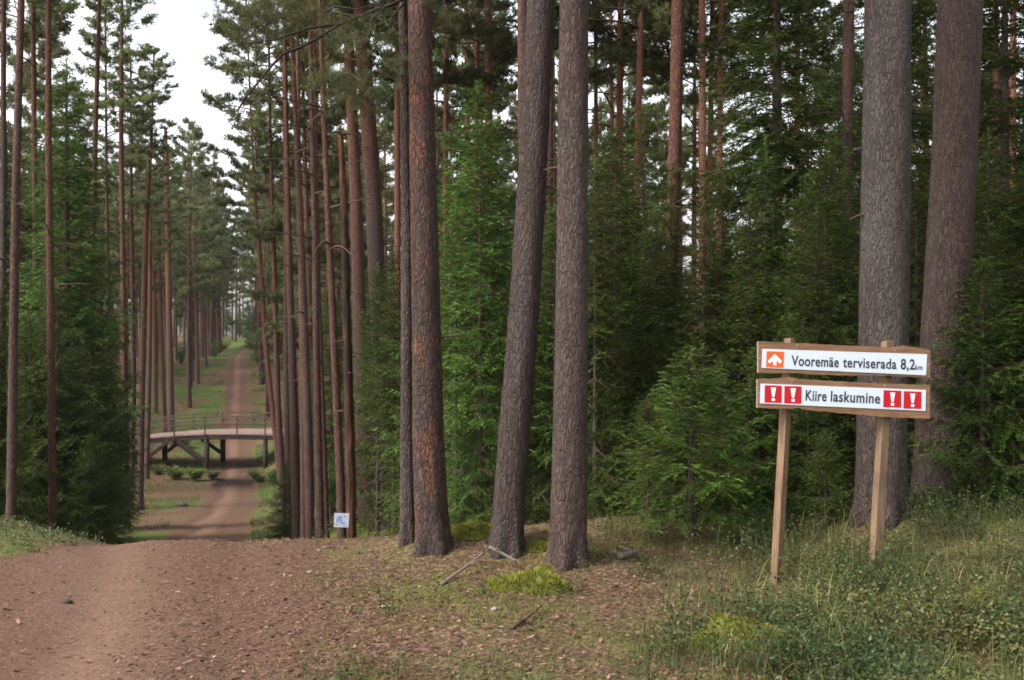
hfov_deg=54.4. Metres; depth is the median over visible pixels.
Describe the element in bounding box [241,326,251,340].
leafy shrub
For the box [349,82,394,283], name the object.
pine tree
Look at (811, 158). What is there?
pine tree
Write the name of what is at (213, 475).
leafy shrub
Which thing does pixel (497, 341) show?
spruce tree
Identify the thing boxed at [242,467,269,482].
leafy shrub
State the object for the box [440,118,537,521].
spruce tree
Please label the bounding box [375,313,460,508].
spruce tree
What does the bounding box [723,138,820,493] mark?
spruce tree
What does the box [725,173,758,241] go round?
pine tree
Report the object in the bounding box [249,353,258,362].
leafy shrub
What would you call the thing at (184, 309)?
pine tree
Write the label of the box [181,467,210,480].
leafy shrub
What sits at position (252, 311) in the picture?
spruce tree
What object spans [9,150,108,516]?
spruce tree
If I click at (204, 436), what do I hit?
footbridge
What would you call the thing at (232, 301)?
pine tree
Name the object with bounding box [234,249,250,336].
pine tree
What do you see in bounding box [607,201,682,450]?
spruce tree
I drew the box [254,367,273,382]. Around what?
leafy shrub
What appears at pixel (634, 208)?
spruce tree
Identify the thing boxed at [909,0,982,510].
pine tree
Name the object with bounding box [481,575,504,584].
moss mound
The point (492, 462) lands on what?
spruce tree
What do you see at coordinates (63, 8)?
pine tree
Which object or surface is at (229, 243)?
pine tree
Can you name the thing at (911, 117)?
pine tree
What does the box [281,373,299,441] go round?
spruce tree
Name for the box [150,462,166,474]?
leafy shrub
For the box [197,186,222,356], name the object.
pine tree
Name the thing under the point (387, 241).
pine tree
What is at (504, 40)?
pine tree
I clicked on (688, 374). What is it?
spruce tree
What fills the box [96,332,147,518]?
spruce tree
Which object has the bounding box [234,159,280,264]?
pine tree
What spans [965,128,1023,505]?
spruce tree
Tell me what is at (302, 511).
pine tree
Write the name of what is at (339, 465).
pine tree
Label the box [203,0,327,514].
pine tree
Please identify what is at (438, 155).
pine tree
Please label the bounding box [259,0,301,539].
pine tree
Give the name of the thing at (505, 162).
pine tree
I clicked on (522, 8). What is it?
pine tree
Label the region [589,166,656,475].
spruce tree
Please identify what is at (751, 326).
spruce tree
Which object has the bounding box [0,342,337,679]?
dirt track
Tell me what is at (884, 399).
trail sign
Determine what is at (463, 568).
fallen branch
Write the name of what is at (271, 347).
spruce tree
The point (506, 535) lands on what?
pine tree
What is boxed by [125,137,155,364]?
pine tree
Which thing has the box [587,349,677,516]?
spruce tree
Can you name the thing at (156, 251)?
pine tree
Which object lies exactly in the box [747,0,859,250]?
pine tree
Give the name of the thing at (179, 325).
spruce tree
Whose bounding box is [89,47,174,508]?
pine tree
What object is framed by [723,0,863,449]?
pine tree
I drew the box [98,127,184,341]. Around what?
pine tree
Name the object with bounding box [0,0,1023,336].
sky
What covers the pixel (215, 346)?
leafy shrub
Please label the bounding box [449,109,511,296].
pine tree
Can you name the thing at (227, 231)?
pine tree
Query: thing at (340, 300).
pine tree
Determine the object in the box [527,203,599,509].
spruce tree
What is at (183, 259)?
pine tree
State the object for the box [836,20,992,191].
pine tree
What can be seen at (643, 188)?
spruce tree
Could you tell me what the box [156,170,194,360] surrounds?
pine tree
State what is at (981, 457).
spruce tree
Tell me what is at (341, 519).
notice plate
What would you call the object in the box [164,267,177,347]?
pine tree
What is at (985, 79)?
spruce tree
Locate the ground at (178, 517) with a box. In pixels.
[0,333,1023,679]
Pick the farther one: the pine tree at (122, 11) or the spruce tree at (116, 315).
the spruce tree at (116, 315)
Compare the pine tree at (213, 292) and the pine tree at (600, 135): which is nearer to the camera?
the pine tree at (600, 135)
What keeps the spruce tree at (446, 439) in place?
on the ground at (178, 517)
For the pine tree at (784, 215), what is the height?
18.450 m
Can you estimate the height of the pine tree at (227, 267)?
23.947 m
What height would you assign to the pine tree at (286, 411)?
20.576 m
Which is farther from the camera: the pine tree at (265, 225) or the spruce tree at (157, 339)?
the spruce tree at (157, 339)
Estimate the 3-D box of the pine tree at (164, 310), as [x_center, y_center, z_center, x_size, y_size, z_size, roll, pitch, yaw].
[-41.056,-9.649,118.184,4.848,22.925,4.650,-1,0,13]
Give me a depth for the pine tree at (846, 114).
11.91 m
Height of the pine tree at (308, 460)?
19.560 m
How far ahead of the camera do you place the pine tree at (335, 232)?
46.62 m
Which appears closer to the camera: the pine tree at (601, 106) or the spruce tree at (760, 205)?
the spruce tree at (760, 205)
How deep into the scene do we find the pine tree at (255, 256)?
86.57 m
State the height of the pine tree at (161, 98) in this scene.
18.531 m
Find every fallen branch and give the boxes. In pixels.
[440,542,488,585]
[488,545,521,564]
[510,600,541,628]
[609,545,640,559]
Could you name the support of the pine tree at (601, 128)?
on the ground at (178, 517)
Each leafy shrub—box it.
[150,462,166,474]
[159,464,193,479]
[173,339,186,364]
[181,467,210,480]
[183,440,193,445]
[184,335,200,355]
[204,469,225,479]
[208,338,220,357]
[216,340,232,350]
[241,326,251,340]
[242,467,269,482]
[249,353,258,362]
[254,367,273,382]
[263,466,276,483]
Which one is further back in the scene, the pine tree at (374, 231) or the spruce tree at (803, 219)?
the pine tree at (374, 231)
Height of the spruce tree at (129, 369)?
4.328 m
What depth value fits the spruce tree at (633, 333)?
11.14 m
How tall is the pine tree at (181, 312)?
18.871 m
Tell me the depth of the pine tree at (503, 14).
32.85 m
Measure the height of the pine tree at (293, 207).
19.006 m
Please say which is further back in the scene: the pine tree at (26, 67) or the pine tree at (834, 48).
the pine tree at (834, 48)
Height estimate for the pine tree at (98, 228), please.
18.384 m
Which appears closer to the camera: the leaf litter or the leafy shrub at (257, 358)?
the leaf litter
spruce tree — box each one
[0,121,61,479]
[0,270,58,526]
[6,56,151,532]
[6,281,119,538]
[6,311,77,528]
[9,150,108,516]
[18,170,154,519]
[20,348,120,539]
[47,433,129,544]
[62,340,146,543]
[81,448,142,544]
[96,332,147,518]
[111,332,121,371]
[112,296,119,332]
[113,311,120,351]
[120,345,137,392]
[128,300,130,334]
[138,303,164,364]
[172,299,186,333]
[224,287,234,335]
[234,307,241,337]
[240,300,254,341]
[244,303,254,334]
[257,461,291,539]
[269,313,282,356]
[279,294,357,515]
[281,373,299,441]
[314,266,398,511]
[330,250,400,536]
[342,264,400,537]
[355,271,400,534]
[356,403,461,538]
[368,79,555,522]
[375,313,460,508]
[389,297,496,521]
[438,198,496,524]
[439,179,501,518]
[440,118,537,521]
[444,402,493,524]
[481,208,509,522]
[483,235,538,453]
[496,242,591,501]
[508,172,556,517]
[524,407,551,525]
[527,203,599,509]
[532,131,701,502]
[546,365,642,517]
[554,159,636,518]
[587,246,697,505]
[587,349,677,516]
[588,125,669,514]
[588,131,638,504]
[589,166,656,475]
[599,103,697,474]
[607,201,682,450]
[611,208,696,513]
[614,373,707,518]
[638,171,705,504]
[657,267,716,487]
[658,0,911,490]
[667,201,747,495]
[673,352,768,520]
[681,162,762,477]
[691,236,755,439]
[694,280,774,503]
[701,344,806,526]
[711,194,784,504]
[721,312,854,517]
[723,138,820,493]
[745,153,912,496]
[759,374,853,525]
[760,172,848,488]
[781,204,856,490]
[783,8,924,464]
[793,120,860,490]
[797,337,911,515]
[807,0,997,485]
[907,168,928,494]
[907,343,1016,501]
[908,0,1023,477]
[908,256,1023,516]
[910,67,1018,470]
[957,81,1023,497]
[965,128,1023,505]
[979,179,1023,492]
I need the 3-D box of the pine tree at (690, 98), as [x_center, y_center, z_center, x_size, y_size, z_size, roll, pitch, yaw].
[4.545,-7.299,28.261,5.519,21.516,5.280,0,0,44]
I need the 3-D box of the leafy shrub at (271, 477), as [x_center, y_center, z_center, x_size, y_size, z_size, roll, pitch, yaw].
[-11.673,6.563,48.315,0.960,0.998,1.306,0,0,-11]
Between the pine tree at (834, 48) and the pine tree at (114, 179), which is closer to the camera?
the pine tree at (834, 48)
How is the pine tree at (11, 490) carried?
on the ground at (178, 517)
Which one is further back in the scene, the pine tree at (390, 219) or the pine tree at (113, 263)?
the pine tree at (390, 219)
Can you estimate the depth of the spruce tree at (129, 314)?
223.91 m
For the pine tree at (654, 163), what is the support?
on the ground at (178, 517)
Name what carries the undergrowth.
on the ground at (178, 517)
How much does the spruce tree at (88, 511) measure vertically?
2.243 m
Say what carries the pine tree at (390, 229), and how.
on the ground at (178, 517)
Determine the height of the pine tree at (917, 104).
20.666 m
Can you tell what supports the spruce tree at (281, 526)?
on the ground at (178, 517)
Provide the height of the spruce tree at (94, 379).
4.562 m
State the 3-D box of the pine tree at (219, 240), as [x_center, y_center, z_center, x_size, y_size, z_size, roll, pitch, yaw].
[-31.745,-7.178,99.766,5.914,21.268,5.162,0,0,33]
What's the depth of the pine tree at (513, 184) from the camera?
78.94 m
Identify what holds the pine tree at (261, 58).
on the ground at (178, 517)
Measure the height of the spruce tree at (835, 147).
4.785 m
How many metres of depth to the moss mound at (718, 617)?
5.10 m
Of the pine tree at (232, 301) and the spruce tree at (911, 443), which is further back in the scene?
the pine tree at (232, 301)
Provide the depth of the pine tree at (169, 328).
62.85 m
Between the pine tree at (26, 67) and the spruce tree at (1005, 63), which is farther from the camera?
the pine tree at (26, 67)
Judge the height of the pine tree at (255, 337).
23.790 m
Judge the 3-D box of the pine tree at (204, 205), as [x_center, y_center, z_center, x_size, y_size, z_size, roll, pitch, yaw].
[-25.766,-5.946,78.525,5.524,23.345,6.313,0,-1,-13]
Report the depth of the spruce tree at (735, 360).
10.75 m
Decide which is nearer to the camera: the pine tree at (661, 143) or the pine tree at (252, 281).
the pine tree at (661, 143)
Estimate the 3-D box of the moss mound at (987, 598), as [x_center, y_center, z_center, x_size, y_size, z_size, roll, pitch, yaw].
[2.647,1.485,5.641,0.415,0.205,0.343,0,0,0]
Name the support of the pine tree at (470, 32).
on the ground at (178, 517)
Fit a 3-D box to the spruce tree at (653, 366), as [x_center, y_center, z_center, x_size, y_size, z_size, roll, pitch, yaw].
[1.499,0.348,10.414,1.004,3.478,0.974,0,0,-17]
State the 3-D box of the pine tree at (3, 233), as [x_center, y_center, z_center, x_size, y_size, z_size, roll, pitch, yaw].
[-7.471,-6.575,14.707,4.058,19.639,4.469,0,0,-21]
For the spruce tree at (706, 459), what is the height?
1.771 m
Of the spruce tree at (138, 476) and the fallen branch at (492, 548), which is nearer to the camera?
the fallen branch at (492, 548)
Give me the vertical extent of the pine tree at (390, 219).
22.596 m
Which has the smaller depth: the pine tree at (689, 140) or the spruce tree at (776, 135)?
the spruce tree at (776, 135)
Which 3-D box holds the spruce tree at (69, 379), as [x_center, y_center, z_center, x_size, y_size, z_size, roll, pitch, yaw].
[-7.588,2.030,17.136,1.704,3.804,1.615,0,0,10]
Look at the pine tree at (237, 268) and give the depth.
190.25 m
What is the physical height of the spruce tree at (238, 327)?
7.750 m
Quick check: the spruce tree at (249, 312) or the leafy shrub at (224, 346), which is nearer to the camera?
the leafy shrub at (224, 346)
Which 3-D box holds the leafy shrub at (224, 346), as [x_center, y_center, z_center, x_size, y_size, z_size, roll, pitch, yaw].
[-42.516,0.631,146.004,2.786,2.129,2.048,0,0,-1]
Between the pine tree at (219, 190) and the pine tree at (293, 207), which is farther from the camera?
the pine tree at (219, 190)
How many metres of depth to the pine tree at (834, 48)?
45.98 m
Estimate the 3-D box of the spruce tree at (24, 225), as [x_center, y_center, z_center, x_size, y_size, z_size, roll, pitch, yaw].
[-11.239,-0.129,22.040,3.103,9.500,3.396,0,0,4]
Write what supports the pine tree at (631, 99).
on the ground at (178, 517)
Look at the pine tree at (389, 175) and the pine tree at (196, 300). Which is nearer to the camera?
the pine tree at (389, 175)
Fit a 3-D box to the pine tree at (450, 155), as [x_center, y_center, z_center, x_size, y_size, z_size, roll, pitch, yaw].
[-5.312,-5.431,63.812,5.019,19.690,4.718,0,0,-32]
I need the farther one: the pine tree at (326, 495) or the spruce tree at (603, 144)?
the pine tree at (326, 495)
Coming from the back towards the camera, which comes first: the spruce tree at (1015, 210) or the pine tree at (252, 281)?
the pine tree at (252, 281)
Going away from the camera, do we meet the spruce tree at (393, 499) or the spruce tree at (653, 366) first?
the spruce tree at (653, 366)
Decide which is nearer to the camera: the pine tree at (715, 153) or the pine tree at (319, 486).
the pine tree at (319, 486)
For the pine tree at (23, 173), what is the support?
on the ground at (178, 517)
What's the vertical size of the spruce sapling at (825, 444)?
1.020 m
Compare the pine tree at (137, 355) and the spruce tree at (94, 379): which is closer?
the spruce tree at (94, 379)
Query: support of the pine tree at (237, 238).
on the ground at (178, 517)
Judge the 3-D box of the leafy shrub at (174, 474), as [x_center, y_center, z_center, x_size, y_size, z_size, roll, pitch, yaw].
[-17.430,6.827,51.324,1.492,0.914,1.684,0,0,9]
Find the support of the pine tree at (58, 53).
on the ground at (178, 517)
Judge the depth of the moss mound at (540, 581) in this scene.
6.22 m
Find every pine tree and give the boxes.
[0,0,6,517]
[0,0,79,317]
[0,0,84,507]
[0,2,104,312]
[6,0,40,520]
[6,0,104,304]
[8,133,41,280]
[20,140,102,290]
[30,0,115,530]
[55,0,158,374]
[62,156,114,319]
[70,169,120,295]
[79,0,175,527]
[80,0,149,345]
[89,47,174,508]
[96,161,126,355]
[97,150,173,355]
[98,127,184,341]
[98,178,120,307]
[99,147,140,303]
[110,193,130,325]
[111,187,155,357]
[118,132,173,478]
[119,161,156,315]
[124,42,185,509]
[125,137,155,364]
[128,218,165,325]
[133,184,177,412]
[139,174,184,431]
[140,129,191,446]
[141,150,191,304]
[152,147,184,360]
[154,116,220,407]
[155,163,178,351]
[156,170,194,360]
[162,129,228,383]
[163,184,221,379]
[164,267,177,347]
[171,156,217,387]
[171,164,227,370]
[172,290,186,319]
[177,277,220,326]
[179,162,224,366]
[179,245,187,355]
[186,191,227,354]
[191,193,209,359]
[197,0,310,501]
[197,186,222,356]
[200,0,467,557]
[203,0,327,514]
[204,148,230,354]
[206,194,226,327]
[206,218,221,355]
[208,165,235,305]
[209,206,233,353]
[210,217,237,317]
[214,187,238,351]
[216,208,235,341]
[220,213,234,303]
[221,96,304,418]
[221,207,252,340]
[221,228,245,340]
[221,263,237,337]
[222,92,268,384]
[224,182,279,352]
[225,135,279,355]
[230,250,254,337]
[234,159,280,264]
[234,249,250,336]
[235,0,329,524]
[242,251,266,283]
[243,6,388,498]
[245,170,279,369]
[247,0,375,538]
[250,45,366,292]
[251,0,377,539]
[252,162,297,384]
[258,160,326,370]
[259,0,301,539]
[261,160,310,389]
[265,176,312,310]
[266,3,312,538]
[266,8,388,396]
[268,0,351,539]
[268,122,335,317]
[276,42,389,347]
[278,0,441,525]
[287,0,495,530]
[290,0,369,538]
[309,106,388,298]
[321,139,368,382]
[321,179,352,371]
[323,0,517,384]
[345,109,394,237]
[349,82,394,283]
[358,0,511,406]
[362,157,393,274]
[363,199,393,282]
[364,173,393,274]
[373,0,557,268]
[378,0,558,471]
[380,105,442,244]
[389,41,484,284]
[391,0,517,295]
[392,152,458,256]
[398,0,414,546]
[434,0,517,326]
[440,145,460,247]
[440,169,459,252]
[441,15,517,320]
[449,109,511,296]
[487,0,556,558]
[493,102,517,224]
[496,0,616,264]
[501,142,516,275]
[517,0,698,218]
[517,1,653,237]
[518,0,600,516]
[544,0,589,571]
[544,85,614,233]
[546,47,552,509]
[553,7,685,200]
[554,0,707,246]
[588,40,666,235]
[588,128,631,211]
[589,0,767,433]
[592,5,690,298]
[624,0,808,369]
[624,2,755,428]
[624,120,657,233]
[625,0,815,440]
[644,82,698,232]
[644,111,698,231]
[654,0,701,456]
[682,90,735,286]
[683,152,733,286]
[687,193,738,270]
[693,0,722,452]
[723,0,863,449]
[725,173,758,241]
[730,115,770,235]
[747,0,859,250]
[755,8,856,267]
[761,159,793,296]
[783,97,837,228]
[807,0,863,489]
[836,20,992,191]
[842,3,1000,235]
[848,0,913,529]
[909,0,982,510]
[911,0,1023,190]
[911,77,933,239]
[976,68,1021,275]
[980,0,1023,454]
[995,2,1023,459]
[1016,86,1022,183]
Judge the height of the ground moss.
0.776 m
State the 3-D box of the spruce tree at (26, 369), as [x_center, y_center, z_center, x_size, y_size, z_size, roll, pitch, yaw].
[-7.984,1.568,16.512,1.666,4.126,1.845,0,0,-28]
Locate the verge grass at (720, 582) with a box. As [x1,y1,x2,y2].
[0,350,1023,679]
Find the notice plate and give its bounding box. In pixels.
[334,512,348,537]
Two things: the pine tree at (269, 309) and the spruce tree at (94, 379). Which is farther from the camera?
the pine tree at (269, 309)
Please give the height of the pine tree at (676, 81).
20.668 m
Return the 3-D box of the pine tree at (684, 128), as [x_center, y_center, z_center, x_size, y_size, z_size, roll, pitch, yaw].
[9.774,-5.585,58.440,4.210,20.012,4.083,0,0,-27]
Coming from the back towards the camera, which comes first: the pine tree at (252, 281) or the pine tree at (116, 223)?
the pine tree at (252, 281)
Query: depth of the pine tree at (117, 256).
80.65 m
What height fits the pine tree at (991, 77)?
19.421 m
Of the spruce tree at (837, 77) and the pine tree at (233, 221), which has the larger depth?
the pine tree at (233, 221)
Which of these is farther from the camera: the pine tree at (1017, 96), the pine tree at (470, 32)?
the pine tree at (1017, 96)
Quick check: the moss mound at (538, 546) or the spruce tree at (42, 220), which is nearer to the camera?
the moss mound at (538, 546)
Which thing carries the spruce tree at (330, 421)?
on the ground at (178, 517)
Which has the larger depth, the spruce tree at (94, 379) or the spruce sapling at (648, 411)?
the spruce tree at (94, 379)
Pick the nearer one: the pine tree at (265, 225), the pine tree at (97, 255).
the pine tree at (265, 225)
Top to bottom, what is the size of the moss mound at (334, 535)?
0.275 m
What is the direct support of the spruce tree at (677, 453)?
on the ground at (178, 517)
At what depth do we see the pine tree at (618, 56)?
25.49 m
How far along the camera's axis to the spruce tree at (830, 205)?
10.34 m
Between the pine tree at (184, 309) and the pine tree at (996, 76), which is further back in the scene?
the pine tree at (184, 309)
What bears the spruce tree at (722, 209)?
on the ground at (178, 517)
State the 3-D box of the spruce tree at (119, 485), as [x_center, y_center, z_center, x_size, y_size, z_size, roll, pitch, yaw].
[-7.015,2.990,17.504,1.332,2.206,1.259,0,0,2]
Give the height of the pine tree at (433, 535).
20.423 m
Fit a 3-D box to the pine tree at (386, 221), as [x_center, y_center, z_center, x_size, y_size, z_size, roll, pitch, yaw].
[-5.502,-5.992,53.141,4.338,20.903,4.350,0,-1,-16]
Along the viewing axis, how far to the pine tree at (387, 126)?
29.90 m
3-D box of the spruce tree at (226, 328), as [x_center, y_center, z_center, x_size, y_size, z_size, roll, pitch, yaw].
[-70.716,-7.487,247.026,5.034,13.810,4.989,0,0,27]
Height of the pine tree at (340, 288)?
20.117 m
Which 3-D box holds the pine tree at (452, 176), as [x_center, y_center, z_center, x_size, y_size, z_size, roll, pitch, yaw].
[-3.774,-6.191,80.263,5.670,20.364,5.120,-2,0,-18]
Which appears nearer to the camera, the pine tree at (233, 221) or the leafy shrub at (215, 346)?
the pine tree at (233, 221)
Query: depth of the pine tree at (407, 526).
7.39 m
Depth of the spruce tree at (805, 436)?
8.64 m
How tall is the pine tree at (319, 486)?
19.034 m
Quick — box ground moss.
[252,513,1023,679]
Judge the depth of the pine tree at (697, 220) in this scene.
95.58 m
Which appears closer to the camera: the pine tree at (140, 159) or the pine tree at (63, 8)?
the pine tree at (63, 8)
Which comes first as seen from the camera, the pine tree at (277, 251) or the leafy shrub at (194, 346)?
the pine tree at (277, 251)
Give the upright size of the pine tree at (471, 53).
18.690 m
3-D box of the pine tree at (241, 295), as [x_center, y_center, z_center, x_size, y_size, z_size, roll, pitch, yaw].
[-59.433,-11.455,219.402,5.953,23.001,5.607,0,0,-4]
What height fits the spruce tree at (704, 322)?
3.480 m
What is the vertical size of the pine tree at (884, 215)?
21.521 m
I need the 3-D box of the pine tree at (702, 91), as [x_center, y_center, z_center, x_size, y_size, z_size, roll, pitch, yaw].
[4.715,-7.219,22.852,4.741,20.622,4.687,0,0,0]
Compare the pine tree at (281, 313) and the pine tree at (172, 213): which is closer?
the pine tree at (281, 313)
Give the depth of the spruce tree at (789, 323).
9.12 m
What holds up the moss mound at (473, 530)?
on the ground at (178, 517)
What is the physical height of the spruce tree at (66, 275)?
10.556 m
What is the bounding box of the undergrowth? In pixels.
[0,472,1023,679]
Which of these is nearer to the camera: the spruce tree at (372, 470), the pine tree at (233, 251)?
the spruce tree at (372, 470)
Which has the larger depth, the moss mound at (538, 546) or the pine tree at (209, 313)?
the pine tree at (209, 313)
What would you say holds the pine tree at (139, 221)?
on the ground at (178, 517)
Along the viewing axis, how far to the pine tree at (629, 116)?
51.77 m
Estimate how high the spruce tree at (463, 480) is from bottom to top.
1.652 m
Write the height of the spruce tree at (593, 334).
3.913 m
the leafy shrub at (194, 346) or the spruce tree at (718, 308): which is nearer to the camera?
the spruce tree at (718, 308)
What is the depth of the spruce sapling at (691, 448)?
8.04 m
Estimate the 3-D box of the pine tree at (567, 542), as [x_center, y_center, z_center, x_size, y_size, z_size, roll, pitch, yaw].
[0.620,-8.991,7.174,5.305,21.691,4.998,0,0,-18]
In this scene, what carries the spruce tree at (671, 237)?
on the ground at (178, 517)
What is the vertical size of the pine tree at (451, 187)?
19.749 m
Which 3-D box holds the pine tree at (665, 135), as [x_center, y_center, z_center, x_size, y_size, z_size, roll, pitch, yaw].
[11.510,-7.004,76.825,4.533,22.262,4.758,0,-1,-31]
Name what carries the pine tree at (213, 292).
on the ground at (178, 517)
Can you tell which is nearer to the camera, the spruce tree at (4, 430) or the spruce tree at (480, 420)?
the spruce tree at (480, 420)
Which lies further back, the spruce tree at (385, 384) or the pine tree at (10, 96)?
the pine tree at (10, 96)
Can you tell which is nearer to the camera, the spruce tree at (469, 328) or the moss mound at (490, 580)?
the moss mound at (490, 580)
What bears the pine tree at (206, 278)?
on the ground at (178, 517)
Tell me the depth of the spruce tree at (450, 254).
11.18 m
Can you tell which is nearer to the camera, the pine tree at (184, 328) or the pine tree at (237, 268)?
the pine tree at (184, 328)
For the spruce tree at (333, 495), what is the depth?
23.85 m
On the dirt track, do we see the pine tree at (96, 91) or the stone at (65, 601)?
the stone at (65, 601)
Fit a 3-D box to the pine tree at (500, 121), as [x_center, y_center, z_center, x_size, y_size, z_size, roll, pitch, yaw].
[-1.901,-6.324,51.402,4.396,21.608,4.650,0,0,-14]
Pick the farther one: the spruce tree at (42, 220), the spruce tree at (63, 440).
the spruce tree at (42, 220)
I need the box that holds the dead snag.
[331,131,359,538]
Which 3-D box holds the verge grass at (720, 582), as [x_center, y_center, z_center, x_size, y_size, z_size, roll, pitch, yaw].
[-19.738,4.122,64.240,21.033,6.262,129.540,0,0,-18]
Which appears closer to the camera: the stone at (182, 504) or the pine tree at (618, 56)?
the pine tree at (618, 56)
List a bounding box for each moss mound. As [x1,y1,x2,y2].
[330,523,368,538]
[451,519,490,540]
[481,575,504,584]
[487,566,571,595]
[525,539,547,552]
[689,610,793,655]
[950,586,1006,620]
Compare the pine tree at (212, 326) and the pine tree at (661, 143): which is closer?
the pine tree at (661, 143)
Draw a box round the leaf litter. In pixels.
[0,504,1023,679]
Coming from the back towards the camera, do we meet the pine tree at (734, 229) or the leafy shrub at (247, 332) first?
the leafy shrub at (247, 332)
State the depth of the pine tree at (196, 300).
90.89 m
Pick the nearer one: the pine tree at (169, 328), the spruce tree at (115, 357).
the pine tree at (169, 328)
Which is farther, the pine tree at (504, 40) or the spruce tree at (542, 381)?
the pine tree at (504, 40)
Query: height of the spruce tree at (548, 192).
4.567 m
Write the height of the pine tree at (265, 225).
19.732 m
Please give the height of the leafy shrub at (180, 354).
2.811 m
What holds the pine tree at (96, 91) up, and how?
on the ground at (178, 517)
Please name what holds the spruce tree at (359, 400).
on the ground at (178, 517)
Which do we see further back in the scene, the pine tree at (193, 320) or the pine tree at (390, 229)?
the pine tree at (193, 320)
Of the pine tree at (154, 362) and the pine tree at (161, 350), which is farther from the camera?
the pine tree at (154, 362)
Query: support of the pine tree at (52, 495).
on the ground at (178, 517)
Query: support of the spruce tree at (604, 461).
on the ground at (178, 517)
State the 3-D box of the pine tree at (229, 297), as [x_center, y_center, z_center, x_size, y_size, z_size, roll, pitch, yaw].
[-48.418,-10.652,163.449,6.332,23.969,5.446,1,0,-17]
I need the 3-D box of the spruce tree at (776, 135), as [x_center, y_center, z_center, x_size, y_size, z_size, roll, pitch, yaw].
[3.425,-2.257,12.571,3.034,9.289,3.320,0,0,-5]
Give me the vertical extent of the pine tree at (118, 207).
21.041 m
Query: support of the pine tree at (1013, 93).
on the ground at (178, 517)
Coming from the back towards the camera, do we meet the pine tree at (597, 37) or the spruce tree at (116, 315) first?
the spruce tree at (116, 315)
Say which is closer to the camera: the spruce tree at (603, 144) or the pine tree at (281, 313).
the spruce tree at (603, 144)
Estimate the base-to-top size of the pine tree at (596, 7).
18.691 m
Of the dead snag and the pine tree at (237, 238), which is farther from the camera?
the pine tree at (237, 238)
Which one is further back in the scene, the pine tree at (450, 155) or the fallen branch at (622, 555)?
the pine tree at (450, 155)
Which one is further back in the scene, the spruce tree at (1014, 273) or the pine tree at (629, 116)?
the pine tree at (629, 116)
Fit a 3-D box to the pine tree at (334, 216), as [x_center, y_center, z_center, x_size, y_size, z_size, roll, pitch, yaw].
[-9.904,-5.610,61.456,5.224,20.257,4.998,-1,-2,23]
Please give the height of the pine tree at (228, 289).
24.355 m
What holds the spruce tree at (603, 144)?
on the ground at (178, 517)
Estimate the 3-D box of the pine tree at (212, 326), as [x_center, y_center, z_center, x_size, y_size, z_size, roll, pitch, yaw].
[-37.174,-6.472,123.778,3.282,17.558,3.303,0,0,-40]
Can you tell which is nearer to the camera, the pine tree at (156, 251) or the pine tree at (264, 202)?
the pine tree at (156, 251)
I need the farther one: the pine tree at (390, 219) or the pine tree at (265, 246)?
the pine tree at (390, 219)
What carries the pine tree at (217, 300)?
on the ground at (178, 517)
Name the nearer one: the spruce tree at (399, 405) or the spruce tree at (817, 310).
the spruce tree at (817, 310)
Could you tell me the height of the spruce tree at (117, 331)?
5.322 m
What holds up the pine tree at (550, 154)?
on the ground at (178, 517)
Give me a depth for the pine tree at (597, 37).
27.95 m
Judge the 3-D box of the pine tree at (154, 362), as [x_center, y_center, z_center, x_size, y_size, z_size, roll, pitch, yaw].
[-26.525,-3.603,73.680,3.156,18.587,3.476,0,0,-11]
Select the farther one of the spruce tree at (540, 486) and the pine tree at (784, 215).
the pine tree at (784, 215)
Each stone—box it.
[59,599,72,603]
[176,501,187,506]
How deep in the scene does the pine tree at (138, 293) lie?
97.75 m
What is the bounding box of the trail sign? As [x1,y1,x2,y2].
[756,338,929,583]
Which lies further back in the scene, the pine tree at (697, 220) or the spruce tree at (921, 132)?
the pine tree at (697, 220)
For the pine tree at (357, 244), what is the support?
on the ground at (178, 517)
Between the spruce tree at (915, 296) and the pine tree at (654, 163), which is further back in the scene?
the pine tree at (654, 163)
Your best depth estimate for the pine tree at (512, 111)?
63.90 m
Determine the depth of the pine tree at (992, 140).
41.18 m
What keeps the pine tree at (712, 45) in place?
on the ground at (178, 517)
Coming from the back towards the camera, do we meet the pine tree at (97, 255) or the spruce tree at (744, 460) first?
the pine tree at (97, 255)
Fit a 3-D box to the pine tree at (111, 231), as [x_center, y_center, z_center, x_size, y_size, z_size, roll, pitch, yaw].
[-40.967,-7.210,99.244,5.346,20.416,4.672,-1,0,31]
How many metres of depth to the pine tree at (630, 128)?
33.70 m
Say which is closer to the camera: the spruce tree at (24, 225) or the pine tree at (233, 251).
the spruce tree at (24, 225)
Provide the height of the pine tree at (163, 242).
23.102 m
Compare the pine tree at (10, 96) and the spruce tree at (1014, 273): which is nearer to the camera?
the spruce tree at (1014, 273)
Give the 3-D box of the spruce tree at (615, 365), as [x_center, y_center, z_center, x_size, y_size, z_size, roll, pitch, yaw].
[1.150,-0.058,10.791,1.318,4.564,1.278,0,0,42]
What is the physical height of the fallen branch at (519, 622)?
0.131 m
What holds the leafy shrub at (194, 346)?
on the ground at (178, 517)
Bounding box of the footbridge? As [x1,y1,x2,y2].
[122,412,299,470]
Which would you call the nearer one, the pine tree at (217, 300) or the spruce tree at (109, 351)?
the spruce tree at (109, 351)
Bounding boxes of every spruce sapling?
[598,392,687,526]
[604,343,775,544]
[789,427,854,526]
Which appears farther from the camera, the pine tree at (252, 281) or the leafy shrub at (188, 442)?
the pine tree at (252, 281)
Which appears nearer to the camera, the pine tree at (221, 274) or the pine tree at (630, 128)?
the pine tree at (630, 128)
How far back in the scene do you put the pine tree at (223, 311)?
200.46 m
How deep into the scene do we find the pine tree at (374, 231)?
20.82 m
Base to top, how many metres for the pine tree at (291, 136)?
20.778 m
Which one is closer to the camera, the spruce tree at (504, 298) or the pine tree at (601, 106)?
the spruce tree at (504, 298)

